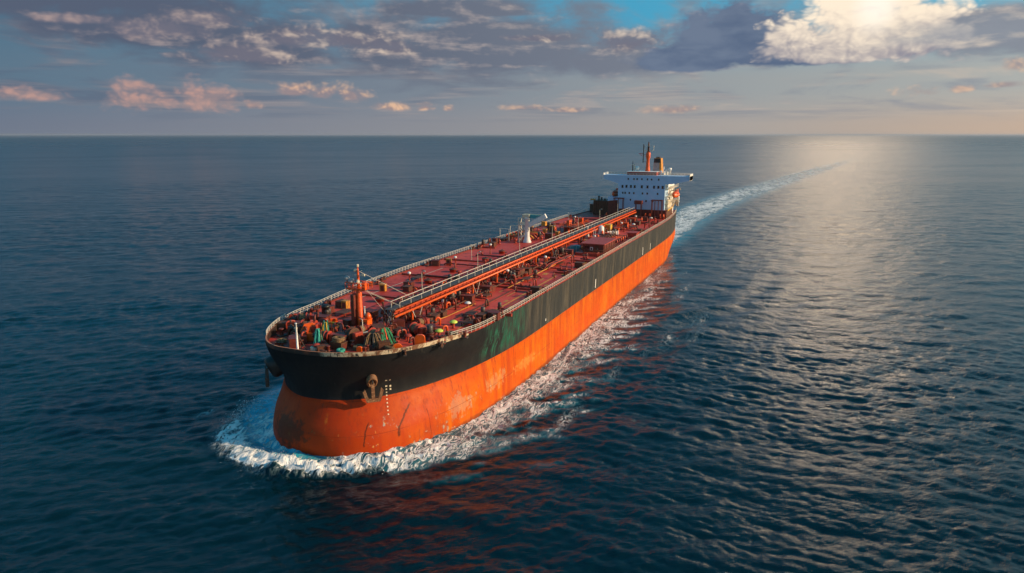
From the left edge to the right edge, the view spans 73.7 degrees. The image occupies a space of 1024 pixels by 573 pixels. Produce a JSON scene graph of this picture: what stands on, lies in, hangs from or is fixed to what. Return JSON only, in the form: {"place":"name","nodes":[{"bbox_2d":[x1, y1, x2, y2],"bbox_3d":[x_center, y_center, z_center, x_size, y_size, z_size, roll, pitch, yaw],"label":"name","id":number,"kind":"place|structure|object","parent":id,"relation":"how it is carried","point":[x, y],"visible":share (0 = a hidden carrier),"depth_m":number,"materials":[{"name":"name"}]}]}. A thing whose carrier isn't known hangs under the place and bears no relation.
{"place":"outdoors","nodes":[
{"label":"outdoors","id":0,"kind":"place"},
{"bbox_2d":[0,135,1023,572],"bbox_3d":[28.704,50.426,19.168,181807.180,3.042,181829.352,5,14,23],"label":"water","id":1,"kind":"structure","parent":0,"point":[798,353],"depth_m":163.57,"materials":[{"name":"blue liquid"}]},
{"bbox_2d":[219,394,416,474],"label":"bow spray","id":2,"kind":"object","parent":1,"relation":"on","point":[272,448],"visible":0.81,"depth_m":129.82,"materials":[{"name":"liquid"}]},
{"bbox_2d":[264,142,692,456],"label":"tanker ship","id":3,"kind":"object","parent":1,"relation":"on","point":[520,306],"visible":0.98,"depth_m":140.26,"materials":[{"name":"paint"}]},
{"bbox_2d":[265,365,269,386],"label":"anchor","id":4,"kind":"object","parent":3,"relation":"attached to","point":[267,377],"visible":0.9,"depth_m":123.09,"materials":[{"name":"metal"}]},
{"bbox_2d":[276,338,286,342],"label":"rope coil","id":5,"kind":"object","parent":3,"relation":"on","point":[280,340],"visible":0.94,"depth_m":120.94,"materials":[{"name":"brown fabric"}]},
{"bbox_2d":[313,328,322,343],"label":"mooring rope","id":6,"kind":"object","parent":3,"relation":"on","point":[318,337],"visible":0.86,"depth_m":118.71,"materials":[{"name":"green fabric"}]},
{"bbox_2d":[319,321,331,330],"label":"mooring rope","id":7,"kind":"object","parent":3,"relation":"on","point":[322,327],"visible":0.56,"depth_m":122.72,"materials":[{"name":"yellow fabric"}]},
{"bbox_2d":[332,336,344,342],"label":"rope coil","id":8,"kind":"object","parent":3,"relation":"on","point":[337,339],"visible":1,"depth_m":116.54,"materials":[{"name":"beige fabric"}]},
{"bbox_2d":[336,348,344,351],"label":"rope coil","id":9,"kind":"object","parent":3,"relation":"on","point":[340,349],"visible":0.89,"depth_m":115.34,"materials":[{"name":"teal fabric"}]},
{"bbox_2d":[353,344,363,350],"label":"rope coil","id":10,"kind":"object","parent":3,"relation":"on","point":[356,346],"visible":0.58,"depth_m":116.54,"materials":[{"name":"brown fabric"}]},
{"bbox_2d":[363,332,383,350],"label":"mooring rope","id":11,"kind":"object","parent":3,"relation":"hanging from","point":[367,339],"visible":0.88,"depth_m":116.78,"materials":[{"name":"brown fabric"}]},
{"bbox_2d":[363,380,383,402],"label":"anchor","id":12,"kind":"object","parent":3,"relation":"hanging from","point":[373,398],"visible":1,"depth_m":115.16,"materials":[{"name":"metal"}]},
{"bbox_2d":[377,327,395,343],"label":"mooring rope","id":13,"kind":"object","parent":3,"relation":"attached to","point":[387,334],"visible":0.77,"depth_m":118.12,"materials":[{"name":"green fabric"}]},
{"bbox_2d":[384,343,394,349],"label":"rope coil","id":14,"kind":"object","parent":3,"relation":"on","point":[387,347],"visible":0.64,"depth_m":115.98,"materials":[{"name":"brown fabric"}]},
{"bbox_2d":[612,188,617,195],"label":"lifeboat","id":15,"kind":"object","parent":3,"relation":"on","point":[614,192],"visible":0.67,"depth_m":311.10,"materials":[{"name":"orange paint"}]},
{"bbox_2d":[672,189,679,197],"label":"lifeboat","id":16,"kind":"object","parent":3,"relation":"hanging from","point":[675,193],"visible":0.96,"depth_m":306.69,"materials":[{"name":"orange paint"}]},
{"bbox_2d":[0,0,1023,134],"label":"sky","id":17,"kind":"structure","parent":0,"point":[68,67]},
{"bbox_2d":[568,245,580,251],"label":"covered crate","id":18,"kind":"object","parent":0,"point":[576,248],"visible":0.65,"depth_m":214.57,"materials":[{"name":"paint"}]}
]}

